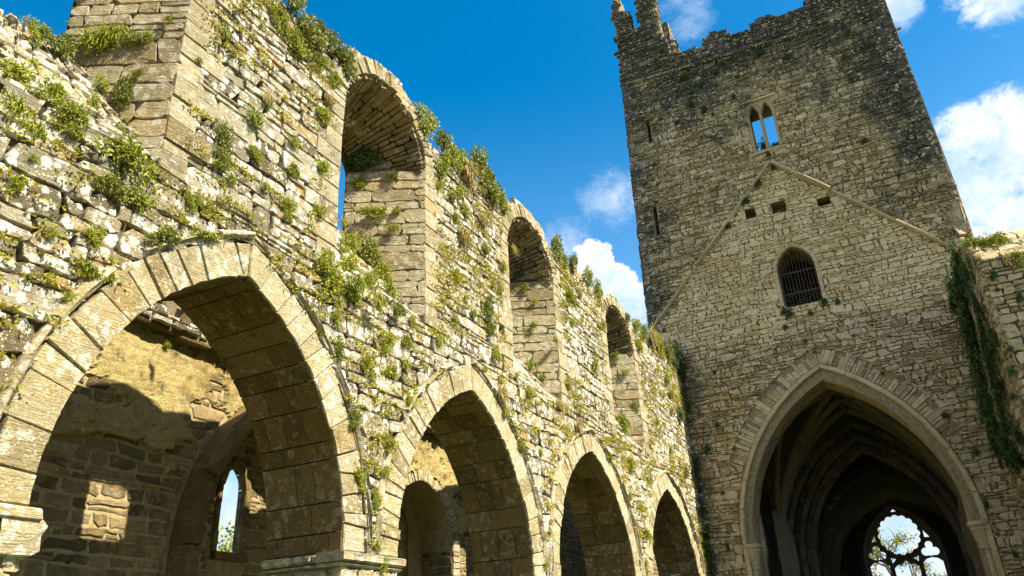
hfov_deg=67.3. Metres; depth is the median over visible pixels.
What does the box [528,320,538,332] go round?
grass tuft
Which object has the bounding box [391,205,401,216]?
leafy plant
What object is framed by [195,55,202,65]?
grass tuft
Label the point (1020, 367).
grass tuft
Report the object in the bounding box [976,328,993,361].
ivy clump
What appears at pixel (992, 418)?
ivy clump
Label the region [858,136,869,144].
ivy clump
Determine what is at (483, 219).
grass tuft
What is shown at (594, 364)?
leafy plant
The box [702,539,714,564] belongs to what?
ivy clump
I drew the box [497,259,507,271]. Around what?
grass tuft
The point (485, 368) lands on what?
grass tuft
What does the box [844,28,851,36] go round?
ivy clump
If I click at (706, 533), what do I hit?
ivy clump
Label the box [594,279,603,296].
leafy plant
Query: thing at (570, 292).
leafy plant
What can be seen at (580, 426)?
grass tuft
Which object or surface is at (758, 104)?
two light window
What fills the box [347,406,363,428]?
leafy plant
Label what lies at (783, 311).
ivy clump
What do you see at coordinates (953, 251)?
ivy clump
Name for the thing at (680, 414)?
ivy clump
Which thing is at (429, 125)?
leafy plant
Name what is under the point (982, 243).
leafy plant
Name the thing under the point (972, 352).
ivy clump
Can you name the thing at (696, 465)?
ivy clump
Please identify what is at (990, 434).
ivy clump
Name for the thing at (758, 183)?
ivy clump
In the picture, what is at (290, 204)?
leafy plant
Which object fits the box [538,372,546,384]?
grass tuft
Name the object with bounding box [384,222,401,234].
grass tuft
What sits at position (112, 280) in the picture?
leafy plant
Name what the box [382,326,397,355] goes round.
leafy plant
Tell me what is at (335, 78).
leafy plant
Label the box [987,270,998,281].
ivy clump
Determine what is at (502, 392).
grass tuft
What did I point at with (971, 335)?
ivy clump
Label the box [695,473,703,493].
ivy clump
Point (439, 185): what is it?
leafy plant
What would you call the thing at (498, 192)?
leafy plant
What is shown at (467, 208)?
leafy plant
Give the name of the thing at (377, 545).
leafy plant
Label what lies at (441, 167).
leafy plant
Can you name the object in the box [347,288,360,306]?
leafy plant
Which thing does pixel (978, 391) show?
ivy clump
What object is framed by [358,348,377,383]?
leafy plant
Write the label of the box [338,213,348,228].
grass tuft
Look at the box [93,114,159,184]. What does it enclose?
leafy plant
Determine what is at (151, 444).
aisle wall
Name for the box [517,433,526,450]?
grass tuft
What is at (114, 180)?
leafy plant
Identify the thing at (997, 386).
ivy clump
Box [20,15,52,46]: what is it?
leafy plant
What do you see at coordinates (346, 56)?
leafy plant
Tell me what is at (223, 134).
leafy plant
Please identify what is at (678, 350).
ivy clump
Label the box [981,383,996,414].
ivy clump
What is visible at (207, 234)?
grass tuft
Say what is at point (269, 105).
leafy plant
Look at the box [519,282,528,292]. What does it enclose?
leafy plant
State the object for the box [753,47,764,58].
ivy clump
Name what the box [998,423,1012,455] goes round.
ivy clump
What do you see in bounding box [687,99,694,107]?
ivy clump
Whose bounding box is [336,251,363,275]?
leafy plant
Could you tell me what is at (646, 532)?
leafy plant
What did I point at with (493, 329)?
leafy plant
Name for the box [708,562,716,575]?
ivy clump
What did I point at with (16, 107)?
grass tuft
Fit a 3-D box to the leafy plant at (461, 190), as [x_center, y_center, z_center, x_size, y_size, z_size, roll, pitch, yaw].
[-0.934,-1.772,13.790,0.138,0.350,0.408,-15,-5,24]
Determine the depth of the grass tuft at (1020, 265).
15.54 m
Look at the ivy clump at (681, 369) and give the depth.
25.25 m
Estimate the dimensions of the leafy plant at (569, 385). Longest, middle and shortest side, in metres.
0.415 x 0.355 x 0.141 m
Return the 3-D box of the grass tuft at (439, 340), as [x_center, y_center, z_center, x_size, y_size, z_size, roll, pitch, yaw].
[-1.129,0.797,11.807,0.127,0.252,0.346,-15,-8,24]
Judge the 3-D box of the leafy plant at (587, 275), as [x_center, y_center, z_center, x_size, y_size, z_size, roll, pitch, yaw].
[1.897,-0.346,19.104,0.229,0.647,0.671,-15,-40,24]
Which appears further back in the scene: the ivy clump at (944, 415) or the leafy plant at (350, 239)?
the ivy clump at (944, 415)
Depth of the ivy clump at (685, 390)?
25.08 m
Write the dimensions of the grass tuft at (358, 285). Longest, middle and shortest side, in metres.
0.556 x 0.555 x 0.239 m
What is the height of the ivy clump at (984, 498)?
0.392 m
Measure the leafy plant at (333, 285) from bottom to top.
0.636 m
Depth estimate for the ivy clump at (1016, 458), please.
16.93 m
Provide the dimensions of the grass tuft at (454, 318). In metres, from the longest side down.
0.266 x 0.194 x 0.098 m
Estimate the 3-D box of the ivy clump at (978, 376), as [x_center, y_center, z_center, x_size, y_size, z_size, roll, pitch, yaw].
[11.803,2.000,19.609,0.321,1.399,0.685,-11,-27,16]
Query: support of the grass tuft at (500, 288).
attached to the arcade wall at (244, 310)
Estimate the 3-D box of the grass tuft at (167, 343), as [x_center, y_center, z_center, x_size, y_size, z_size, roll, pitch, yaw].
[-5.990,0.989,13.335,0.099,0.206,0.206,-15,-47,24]
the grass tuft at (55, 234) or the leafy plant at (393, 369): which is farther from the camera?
the leafy plant at (393, 369)
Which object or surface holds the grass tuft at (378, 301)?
attached to the arcade wall at (244, 310)
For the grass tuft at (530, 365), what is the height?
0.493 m
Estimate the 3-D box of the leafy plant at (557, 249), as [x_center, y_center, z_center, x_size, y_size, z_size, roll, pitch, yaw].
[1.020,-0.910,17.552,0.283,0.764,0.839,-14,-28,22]
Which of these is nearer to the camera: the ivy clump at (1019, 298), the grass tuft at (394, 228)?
the grass tuft at (394, 228)
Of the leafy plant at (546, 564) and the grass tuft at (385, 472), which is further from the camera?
the leafy plant at (546, 564)
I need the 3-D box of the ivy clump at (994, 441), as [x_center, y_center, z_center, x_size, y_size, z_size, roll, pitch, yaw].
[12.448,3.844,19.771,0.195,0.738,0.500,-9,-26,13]
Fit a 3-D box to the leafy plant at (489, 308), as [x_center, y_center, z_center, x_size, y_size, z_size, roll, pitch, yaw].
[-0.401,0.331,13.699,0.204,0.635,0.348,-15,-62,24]
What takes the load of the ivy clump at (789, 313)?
attached to the crossing tower
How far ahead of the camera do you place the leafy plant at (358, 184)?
12.70 m
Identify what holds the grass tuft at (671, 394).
attached to the arcade wall at (244, 310)
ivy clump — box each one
[345,140,383,173]
[513,266,525,282]
[671,340,683,367]
[672,355,679,368]
[675,348,687,381]
[677,71,688,81]
[677,404,684,422]
[681,379,690,395]
[683,392,692,414]
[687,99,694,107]
[691,453,700,473]
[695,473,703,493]
[696,80,704,88]
[698,495,707,517]
[700,105,706,114]
[701,524,710,539]
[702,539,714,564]
[704,444,711,454]
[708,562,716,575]
[738,197,749,205]
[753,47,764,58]
[754,179,762,189]
[780,306,787,314]
[783,54,792,60]
[785,307,795,320]
[818,297,828,307]
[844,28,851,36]
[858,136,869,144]
[863,41,874,46]
[941,411,949,418]
[943,269,955,297]
[946,290,956,316]
[947,241,963,281]
[949,260,967,298]
[950,281,971,313]
[950,283,974,339]
[958,262,974,290]
[958,325,984,372]
[959,317,977,351]
[961,310,976,339]
[963,252,973,271]
[964,349,985,391]
[965,313,976,334]
[967,362,992,409]
[968,287,977,304]
[969,291,985,321]
[971,447,980,457]
[976,315,985,328]
[976,319,987,342]
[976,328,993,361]
[976,389,994,430]
[980,332,998,369]
[980,349,986,366]
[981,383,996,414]
[983,319,999,354]
[983,352,998,384]
[983,421,992,442]
[983,495,988,509]
[985,368,1005,400]
[985,403,999,435]
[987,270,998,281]
[988,431,1004,470]
[991,432,1001,451]
[992,387,1005,409]
[992,394,1009,427]
[993,420,1005,447]
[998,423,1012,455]
[999,415,1011,439]
[999,437,1023,479]
[1002,343,1015,353]
[1004,365,1017,377]
[1008,389,1020,402]
[1008,438,1023,468]
[1010,417,1023,451]
[1016,292,1023,302]
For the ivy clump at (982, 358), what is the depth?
17.83 m
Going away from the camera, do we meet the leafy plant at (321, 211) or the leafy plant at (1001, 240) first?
the leafy plant at (321, 211)
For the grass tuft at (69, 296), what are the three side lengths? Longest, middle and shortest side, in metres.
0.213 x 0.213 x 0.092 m
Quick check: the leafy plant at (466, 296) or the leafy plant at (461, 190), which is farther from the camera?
the leafy plant at (461, 190)
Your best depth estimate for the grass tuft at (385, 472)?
9.82 m
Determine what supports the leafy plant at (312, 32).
attached to the arcade wall at (244, 310)
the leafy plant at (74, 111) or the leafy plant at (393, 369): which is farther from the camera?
the leafy plant at (393, 369)
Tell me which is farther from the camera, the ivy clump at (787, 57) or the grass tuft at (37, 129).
the ivy clump at (787, 57)
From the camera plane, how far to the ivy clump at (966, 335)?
19.20 m
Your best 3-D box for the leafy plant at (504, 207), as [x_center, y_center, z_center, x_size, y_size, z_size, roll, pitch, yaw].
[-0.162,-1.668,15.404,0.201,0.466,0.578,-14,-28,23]
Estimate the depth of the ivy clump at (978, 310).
16.57 m
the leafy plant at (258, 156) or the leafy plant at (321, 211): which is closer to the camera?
the leafy plant at (258, 156)
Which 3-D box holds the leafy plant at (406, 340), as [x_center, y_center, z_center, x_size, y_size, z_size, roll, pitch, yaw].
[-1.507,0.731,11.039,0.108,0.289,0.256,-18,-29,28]
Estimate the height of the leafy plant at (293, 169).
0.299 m
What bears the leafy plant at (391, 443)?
attached to the arcade wall at (244, 310)
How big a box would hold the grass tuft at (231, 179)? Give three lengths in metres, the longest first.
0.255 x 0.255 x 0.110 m
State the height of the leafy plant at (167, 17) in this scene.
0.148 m
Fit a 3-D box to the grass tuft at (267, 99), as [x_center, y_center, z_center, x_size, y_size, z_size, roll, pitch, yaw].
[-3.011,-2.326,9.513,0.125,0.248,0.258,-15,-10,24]
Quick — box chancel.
[818,456,968,575]
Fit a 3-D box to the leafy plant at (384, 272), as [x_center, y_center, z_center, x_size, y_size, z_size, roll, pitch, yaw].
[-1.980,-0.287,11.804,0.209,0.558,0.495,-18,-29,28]
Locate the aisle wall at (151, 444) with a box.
[8,301,658,575]
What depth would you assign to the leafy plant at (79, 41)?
8.44 m
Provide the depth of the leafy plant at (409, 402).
10.70 m
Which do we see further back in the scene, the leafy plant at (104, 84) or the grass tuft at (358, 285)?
the grass tuft at (358, 285)
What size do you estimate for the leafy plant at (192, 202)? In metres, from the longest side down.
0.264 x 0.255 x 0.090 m
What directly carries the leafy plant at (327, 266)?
attached to the arcade wall at (244, 310)
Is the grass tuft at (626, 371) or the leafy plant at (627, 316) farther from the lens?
the leafy plant at (627, 316)
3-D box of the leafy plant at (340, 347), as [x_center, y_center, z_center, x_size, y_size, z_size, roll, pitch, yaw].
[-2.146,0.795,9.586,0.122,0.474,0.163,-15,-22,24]
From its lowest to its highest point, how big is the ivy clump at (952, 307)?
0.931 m
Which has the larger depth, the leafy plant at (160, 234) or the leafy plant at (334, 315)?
the leafy plant at (334, 315)
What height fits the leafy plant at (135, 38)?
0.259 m
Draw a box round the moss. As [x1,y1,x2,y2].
[0,0,709,575]
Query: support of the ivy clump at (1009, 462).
attached to the wall stub
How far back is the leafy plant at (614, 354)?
21.11 m
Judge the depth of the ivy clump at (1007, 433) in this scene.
17.22 m
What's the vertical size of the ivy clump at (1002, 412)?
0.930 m
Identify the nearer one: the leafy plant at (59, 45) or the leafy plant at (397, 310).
the leafy plant at (59, 45)
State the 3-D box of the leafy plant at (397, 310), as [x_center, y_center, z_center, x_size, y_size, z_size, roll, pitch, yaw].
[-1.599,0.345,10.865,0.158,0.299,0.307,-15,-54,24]
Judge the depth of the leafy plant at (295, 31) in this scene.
10.27 m
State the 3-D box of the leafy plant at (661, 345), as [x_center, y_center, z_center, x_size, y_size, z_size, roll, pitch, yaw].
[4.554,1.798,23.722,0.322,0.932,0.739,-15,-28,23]
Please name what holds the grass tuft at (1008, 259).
attached to the wall stub
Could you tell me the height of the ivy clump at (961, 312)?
1.551 m
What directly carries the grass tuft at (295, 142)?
attached to the arcade wall at (244, 310)
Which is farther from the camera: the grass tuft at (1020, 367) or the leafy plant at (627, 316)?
the leafy plant at (627, 316)
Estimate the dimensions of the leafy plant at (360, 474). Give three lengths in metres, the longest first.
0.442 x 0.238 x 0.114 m
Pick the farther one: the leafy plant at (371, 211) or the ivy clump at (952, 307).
the ivy clump at (952, 307)
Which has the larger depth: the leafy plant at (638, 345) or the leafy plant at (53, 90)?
the leafy plant at (638, 345)
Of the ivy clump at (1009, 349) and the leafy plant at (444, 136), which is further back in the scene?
the ivy clump at (1009, 349)
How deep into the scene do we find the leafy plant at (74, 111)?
6.92 m
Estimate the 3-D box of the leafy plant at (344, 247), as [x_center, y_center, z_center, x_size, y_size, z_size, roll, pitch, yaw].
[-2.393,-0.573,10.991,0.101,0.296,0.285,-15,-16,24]
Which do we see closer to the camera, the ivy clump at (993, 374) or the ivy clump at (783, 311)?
the ivy clump at (993, 374)
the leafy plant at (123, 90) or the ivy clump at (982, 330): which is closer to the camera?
the leafy plant at (123, 90)
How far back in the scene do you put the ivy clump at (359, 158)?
12.86 m
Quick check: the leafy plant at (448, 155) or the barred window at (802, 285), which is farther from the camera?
the barred window at (802, 285)
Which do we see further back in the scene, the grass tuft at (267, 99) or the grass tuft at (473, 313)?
the grass tuft at (473, 313)
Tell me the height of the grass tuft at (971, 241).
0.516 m
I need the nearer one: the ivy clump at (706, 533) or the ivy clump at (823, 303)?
the ivy clump at (706, 533)
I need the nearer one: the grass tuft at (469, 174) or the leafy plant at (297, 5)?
the leafy plant at (297, 5)
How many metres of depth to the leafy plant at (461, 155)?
14.14 m
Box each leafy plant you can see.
[0,46,43,94]
[8,174,28,196]
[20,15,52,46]
[32,73,74,111]
[39,27,79,61]
[50,92,94,141]
[71,34,85,49]
[82,223,107,249]
[87,92,104,115]
[92,72,110,96]
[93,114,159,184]
[93,169,127,205]
[106,273,118,285]
[111,73,134,112]
[124,30,141,48]
[126,181,160,217]
[130,68,144,77]
[136,25,155,45]
[143,225,183,247]
[162,13,172,22]
[184,191,202,212]
[211,146,232,171]
[213,117,235,158]
[247,143,266,165]
[263,93,274,108]
[269,0,290,28]
[277,191,298,221]
[280,24,303,51]
[284,0,307,17]
[286,154,301,178]
[287,36,312,62]
[296,13,330,53]
[313,201,326,222]
[314,51,332,71]
[315,247,336,279]
[316,18,341,51]
[316,106,332,124]
[316,159,332,178]
[321,262,349,309]
[327,305,342,328]
[329,65,343,89]
[331,40,357,79]
[335,335,344,365]
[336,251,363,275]
[337,238,350,255]
[340,279,361,304]
[341,228,360,251]
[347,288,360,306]
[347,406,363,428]
[350,175,366,190]
[350,202,389,220]
[352,462,366,494]
[356,227,381,268]
[356,267,381,294]
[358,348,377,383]
[371,487,382,512]
[372,537,382,552]
[374,255,393,281]
[380,554,390,574]
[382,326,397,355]
[382,428,399,459]
[385,360,399,379]
[386,170,398,181]
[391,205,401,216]
[392,302,405,318]
[402,335,412,347]
[403,396,414,407]
[411,101,441,139]
[434,129,451,153]
[435,159,451,184]
[436,181,443,192]
[440,134,464,172]
[453,148,467,165]
[455,180,467,196]
[460,203,470,216]
[462,293,468,304]
[465,144,489,187]
[476,156,505,200]
[480,170,506,207]
[482,241,491,256]
[483,294,494,317]
[484,316,496,336]
[492,344,501,363]
[496,197,513,217]
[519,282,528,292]
[536,268,544,279]
[538,448,543,455]
[544,559,550,568]
[548,233,563,260]
[562,251,569,269]
[564,377,572,393]
[565,286,578,306]
[568,255,577,273]
[581,265,596,286]
[591,354,599,375]
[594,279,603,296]
[606,449,613,462]
[608,349,619,361]
[616,413,631,438]
[625,312,630,323]
[628,457,636,470]
[629,400,638,413]
[631,318,642,336]
[635,337,643,352]
[640,318,649,339]
[642,523,653,544]
[644,557,648,575]
[654,332,665,358]
[662,338,675,364]
[683,465,688,477]
[756,136,769,149]
[960,233,1000,251]
[978,231,1014,249]
[1005,245,1023,262]
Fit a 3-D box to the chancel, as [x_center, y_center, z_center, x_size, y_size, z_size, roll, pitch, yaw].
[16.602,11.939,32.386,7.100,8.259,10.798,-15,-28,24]
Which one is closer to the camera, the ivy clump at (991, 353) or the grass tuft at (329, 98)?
the grass tuft at (329, 98)
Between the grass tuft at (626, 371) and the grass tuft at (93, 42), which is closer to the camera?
the grass tuft at (93, 42)
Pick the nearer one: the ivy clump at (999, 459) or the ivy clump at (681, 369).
the ivy clump at (999, 459)
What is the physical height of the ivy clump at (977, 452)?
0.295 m
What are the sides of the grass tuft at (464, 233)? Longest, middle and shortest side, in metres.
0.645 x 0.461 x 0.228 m
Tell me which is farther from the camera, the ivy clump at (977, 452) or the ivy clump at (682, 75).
the ivy clump at (682, 75)
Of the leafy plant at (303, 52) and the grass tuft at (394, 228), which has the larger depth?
the grass tuft at (394, 228)
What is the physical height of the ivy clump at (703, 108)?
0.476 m
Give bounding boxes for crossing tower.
[610,0,1023,575]
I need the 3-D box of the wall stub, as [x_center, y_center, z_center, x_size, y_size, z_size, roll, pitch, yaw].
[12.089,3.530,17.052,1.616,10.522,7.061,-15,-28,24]
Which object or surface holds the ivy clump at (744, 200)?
attached to the crossing tower
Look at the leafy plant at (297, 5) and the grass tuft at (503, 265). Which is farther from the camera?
the grass tuft at (503, 265)
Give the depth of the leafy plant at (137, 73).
8.22 m
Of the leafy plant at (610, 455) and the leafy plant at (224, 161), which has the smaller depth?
the leafy plant at (224, 161)
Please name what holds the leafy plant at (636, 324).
attached to the arcade wall at (244, 310)
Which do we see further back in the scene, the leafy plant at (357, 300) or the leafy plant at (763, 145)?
the leafy plant at (763, 145)
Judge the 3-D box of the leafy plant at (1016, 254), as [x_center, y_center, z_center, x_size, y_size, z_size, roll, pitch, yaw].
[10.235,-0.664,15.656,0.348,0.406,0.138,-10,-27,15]
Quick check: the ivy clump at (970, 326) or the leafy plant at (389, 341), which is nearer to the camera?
the leafy plant at (389, 341)
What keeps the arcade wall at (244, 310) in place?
on the ground
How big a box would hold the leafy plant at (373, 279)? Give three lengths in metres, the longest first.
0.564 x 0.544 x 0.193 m
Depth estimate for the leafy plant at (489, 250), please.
14.16 m
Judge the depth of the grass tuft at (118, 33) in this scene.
8.42 m
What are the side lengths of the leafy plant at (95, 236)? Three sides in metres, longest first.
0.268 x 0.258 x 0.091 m
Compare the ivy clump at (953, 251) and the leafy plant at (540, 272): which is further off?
the ivy clump at (953, 251)
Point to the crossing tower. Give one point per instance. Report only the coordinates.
(865, 235)
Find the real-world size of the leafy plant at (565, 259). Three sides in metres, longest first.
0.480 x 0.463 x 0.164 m
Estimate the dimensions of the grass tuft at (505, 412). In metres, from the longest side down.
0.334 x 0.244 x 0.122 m
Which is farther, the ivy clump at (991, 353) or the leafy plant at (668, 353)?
the leafy plant at (668, 353)
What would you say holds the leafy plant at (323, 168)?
attached to the arcade wall at (244, 310)
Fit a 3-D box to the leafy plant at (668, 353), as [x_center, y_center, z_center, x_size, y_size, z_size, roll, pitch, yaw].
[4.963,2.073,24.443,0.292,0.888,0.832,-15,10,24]
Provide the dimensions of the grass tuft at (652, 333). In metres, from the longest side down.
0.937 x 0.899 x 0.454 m
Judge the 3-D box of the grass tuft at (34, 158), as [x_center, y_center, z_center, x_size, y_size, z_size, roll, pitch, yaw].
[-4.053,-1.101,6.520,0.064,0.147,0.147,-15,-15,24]
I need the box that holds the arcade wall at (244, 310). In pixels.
[0,0,709,575]
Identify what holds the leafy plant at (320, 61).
attached to the arcade wall at (244, 310)
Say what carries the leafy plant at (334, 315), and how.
attached to the arcade wall at (244, 310)
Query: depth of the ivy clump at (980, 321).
16.68 m
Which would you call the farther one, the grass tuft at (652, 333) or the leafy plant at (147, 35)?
the grass tuft at (652, 333)
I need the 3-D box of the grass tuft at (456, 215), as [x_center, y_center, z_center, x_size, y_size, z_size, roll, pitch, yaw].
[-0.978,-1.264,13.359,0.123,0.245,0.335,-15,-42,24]
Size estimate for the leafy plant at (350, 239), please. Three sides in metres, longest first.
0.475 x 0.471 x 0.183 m
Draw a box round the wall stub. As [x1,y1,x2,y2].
[953,228,1023,518]
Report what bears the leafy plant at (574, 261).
attached to the arcade wall at (244, 310)
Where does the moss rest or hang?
attached to the arcade wall at (244, 310)
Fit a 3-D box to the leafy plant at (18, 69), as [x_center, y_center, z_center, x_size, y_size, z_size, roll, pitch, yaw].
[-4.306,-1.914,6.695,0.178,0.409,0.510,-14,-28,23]
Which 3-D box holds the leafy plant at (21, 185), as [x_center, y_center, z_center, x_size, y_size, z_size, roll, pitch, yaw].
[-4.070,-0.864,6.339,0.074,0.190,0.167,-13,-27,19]
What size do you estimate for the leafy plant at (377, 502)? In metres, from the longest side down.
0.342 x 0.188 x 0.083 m
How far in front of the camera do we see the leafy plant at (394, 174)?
12.73 m
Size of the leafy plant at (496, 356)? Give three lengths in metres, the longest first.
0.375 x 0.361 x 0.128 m
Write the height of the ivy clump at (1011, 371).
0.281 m
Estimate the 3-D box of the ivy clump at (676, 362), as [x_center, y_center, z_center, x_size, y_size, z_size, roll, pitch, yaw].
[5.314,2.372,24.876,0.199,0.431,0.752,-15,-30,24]
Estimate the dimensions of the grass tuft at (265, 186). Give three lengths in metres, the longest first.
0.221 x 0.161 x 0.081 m
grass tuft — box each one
[0,86,36,126]
[16,112,54,146]
[27,152,42,163]
[45,227,63,240]
[59,288,81,304]
[64,249,106,280]
[65,19,118,55]
[86,17,133,48]
[163,339,171,348]
[191,228,228,243]
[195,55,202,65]
[219,19,233,39]
[225,173,240,188]
[242,102,268,133]
[261,180,271,191]
[262,90,277,107]
[287,136,301,150]
[324,90,336,108]
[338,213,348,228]
[345,270,373,303]
[367,289,389,320]
[381,277,403,301]
[381,463,394,478]
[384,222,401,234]
[402,356,413,373]
[407,310,417,324]
[434,332,445,346]
[449,190,458,202]
[452,311,459,323]
[453,205,462,221]
[457,157,487,191]
[458,224,476,248]
[470,309,479,319]
[478,209,490,229]
[482,365,490,372]
[496,384,514,405]
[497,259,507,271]
[497,284,504,295]
[501,405,508,418]
[511,244,520,258]
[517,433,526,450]
[524,355,535,372]
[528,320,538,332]
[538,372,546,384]
[557,397,563,411]
[576,417,585,432]
[620,369,629,376]
[648,323,661,347]
[664,367,672,385]
[668,389,674,402]
[959,231,986,253]
[1002,254,1023,264]
[1014,262,1023,271]
[1016,362,1023,370]
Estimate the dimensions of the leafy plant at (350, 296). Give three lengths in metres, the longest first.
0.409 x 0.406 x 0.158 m
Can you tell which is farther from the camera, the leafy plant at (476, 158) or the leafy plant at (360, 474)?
the leafy plant at (476, 158)
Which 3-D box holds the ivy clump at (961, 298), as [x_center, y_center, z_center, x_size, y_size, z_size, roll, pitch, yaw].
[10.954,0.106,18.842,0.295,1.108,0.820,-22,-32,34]
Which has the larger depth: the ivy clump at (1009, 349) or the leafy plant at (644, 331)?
the leafy plant at (644, 331)
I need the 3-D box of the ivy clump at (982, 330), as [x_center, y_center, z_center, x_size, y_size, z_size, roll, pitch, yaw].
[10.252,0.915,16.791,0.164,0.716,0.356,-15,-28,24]
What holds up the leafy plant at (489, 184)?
attached to the arcade wall at (244, 310)
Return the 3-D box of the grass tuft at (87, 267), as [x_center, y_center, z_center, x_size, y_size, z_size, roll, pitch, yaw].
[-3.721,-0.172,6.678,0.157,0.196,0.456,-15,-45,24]
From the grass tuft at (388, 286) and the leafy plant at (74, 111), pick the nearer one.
the leafy plant at (74, 111)
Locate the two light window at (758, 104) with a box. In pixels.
[739,92,787,156]
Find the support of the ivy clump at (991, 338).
attached to the wall stub
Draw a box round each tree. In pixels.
[216,514,234,552]
[869,526,944,575]
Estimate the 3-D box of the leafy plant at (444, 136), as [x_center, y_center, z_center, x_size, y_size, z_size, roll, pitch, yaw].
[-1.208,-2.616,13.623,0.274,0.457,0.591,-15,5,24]
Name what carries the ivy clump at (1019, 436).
attached to the wall stub
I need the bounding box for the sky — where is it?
[0,0,1023,575]
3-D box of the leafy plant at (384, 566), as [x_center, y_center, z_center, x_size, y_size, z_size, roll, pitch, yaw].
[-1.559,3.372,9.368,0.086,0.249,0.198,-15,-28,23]
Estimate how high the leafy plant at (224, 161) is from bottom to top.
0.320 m
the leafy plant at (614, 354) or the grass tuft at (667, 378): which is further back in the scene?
the grass tuft at (667, 378)
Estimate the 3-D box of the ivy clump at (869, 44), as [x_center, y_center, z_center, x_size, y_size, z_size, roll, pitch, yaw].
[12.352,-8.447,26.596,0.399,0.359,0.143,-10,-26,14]
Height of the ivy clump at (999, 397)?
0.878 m
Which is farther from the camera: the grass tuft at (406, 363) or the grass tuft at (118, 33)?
the grass tuft at (406, 363)
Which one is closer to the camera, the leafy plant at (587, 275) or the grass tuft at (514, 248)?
the grass tuft at (514, 248)
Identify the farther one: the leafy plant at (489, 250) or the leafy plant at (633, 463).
the leafy plant at (633, 463)
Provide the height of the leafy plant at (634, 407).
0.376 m
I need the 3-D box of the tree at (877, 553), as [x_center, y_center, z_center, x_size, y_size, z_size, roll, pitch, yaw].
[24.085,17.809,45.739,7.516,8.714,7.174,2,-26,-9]
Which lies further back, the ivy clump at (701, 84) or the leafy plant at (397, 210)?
the ivy clump at (701, 84)
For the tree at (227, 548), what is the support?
on the ground
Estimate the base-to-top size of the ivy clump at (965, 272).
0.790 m
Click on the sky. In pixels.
(535, 84)
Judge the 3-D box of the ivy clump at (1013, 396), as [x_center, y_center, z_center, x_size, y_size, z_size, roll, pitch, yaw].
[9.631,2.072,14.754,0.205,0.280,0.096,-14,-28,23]
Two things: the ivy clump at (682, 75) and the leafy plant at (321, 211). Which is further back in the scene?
the ivy clump at (682, 75)
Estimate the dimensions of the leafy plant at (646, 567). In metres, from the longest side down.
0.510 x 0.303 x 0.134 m
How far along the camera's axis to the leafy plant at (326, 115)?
10.53 m
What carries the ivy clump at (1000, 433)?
attached to the wall stub
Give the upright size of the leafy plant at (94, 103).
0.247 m
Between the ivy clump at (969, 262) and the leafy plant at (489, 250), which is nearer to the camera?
the leafy plant at (489, 250)
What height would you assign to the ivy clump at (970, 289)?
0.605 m
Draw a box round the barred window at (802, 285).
[773,243,826,308]
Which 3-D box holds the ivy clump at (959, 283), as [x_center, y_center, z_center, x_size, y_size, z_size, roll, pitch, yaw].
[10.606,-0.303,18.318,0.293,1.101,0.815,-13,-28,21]
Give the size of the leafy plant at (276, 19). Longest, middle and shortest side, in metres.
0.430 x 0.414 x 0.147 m
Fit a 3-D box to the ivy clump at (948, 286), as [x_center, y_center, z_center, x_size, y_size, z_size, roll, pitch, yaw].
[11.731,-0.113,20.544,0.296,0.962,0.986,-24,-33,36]
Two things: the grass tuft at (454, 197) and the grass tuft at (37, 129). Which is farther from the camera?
the grass tuft at (454, 197)
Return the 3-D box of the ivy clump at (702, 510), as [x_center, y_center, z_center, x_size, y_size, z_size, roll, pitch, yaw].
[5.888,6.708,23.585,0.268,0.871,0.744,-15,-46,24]
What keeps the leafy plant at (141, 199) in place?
attached to the arcade wall at (244, 310)
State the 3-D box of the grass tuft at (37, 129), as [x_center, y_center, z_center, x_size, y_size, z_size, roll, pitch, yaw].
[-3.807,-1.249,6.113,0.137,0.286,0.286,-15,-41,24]
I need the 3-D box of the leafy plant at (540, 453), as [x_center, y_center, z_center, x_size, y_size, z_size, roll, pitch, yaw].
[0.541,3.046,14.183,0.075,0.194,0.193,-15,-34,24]
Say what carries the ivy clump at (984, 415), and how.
attached to the wall stub
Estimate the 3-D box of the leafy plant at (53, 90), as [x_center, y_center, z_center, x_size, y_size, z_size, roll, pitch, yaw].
[-4.121,-1.770,6.893,0.134,0.380,0.394,-15,-15,24]
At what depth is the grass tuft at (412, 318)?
11.28 m
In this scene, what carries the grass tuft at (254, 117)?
attached to the arcade wall at (244, 310)
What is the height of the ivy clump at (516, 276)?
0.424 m
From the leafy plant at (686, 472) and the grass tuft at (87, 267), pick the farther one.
the leafy plant at (686, 472)
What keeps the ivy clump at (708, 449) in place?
attached to the crossing tower
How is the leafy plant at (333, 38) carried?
attached to the arcade wall at (244, 310)
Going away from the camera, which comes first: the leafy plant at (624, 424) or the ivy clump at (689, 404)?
the leafy plant at (624, 424)
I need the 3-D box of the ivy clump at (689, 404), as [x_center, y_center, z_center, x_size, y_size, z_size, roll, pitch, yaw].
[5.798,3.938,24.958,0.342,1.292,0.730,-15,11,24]
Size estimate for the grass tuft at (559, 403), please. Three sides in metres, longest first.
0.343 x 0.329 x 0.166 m
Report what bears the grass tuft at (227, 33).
attached to the arcade wall at (244, 310)
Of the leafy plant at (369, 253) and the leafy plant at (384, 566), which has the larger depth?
the leafy plant at (369, 253)

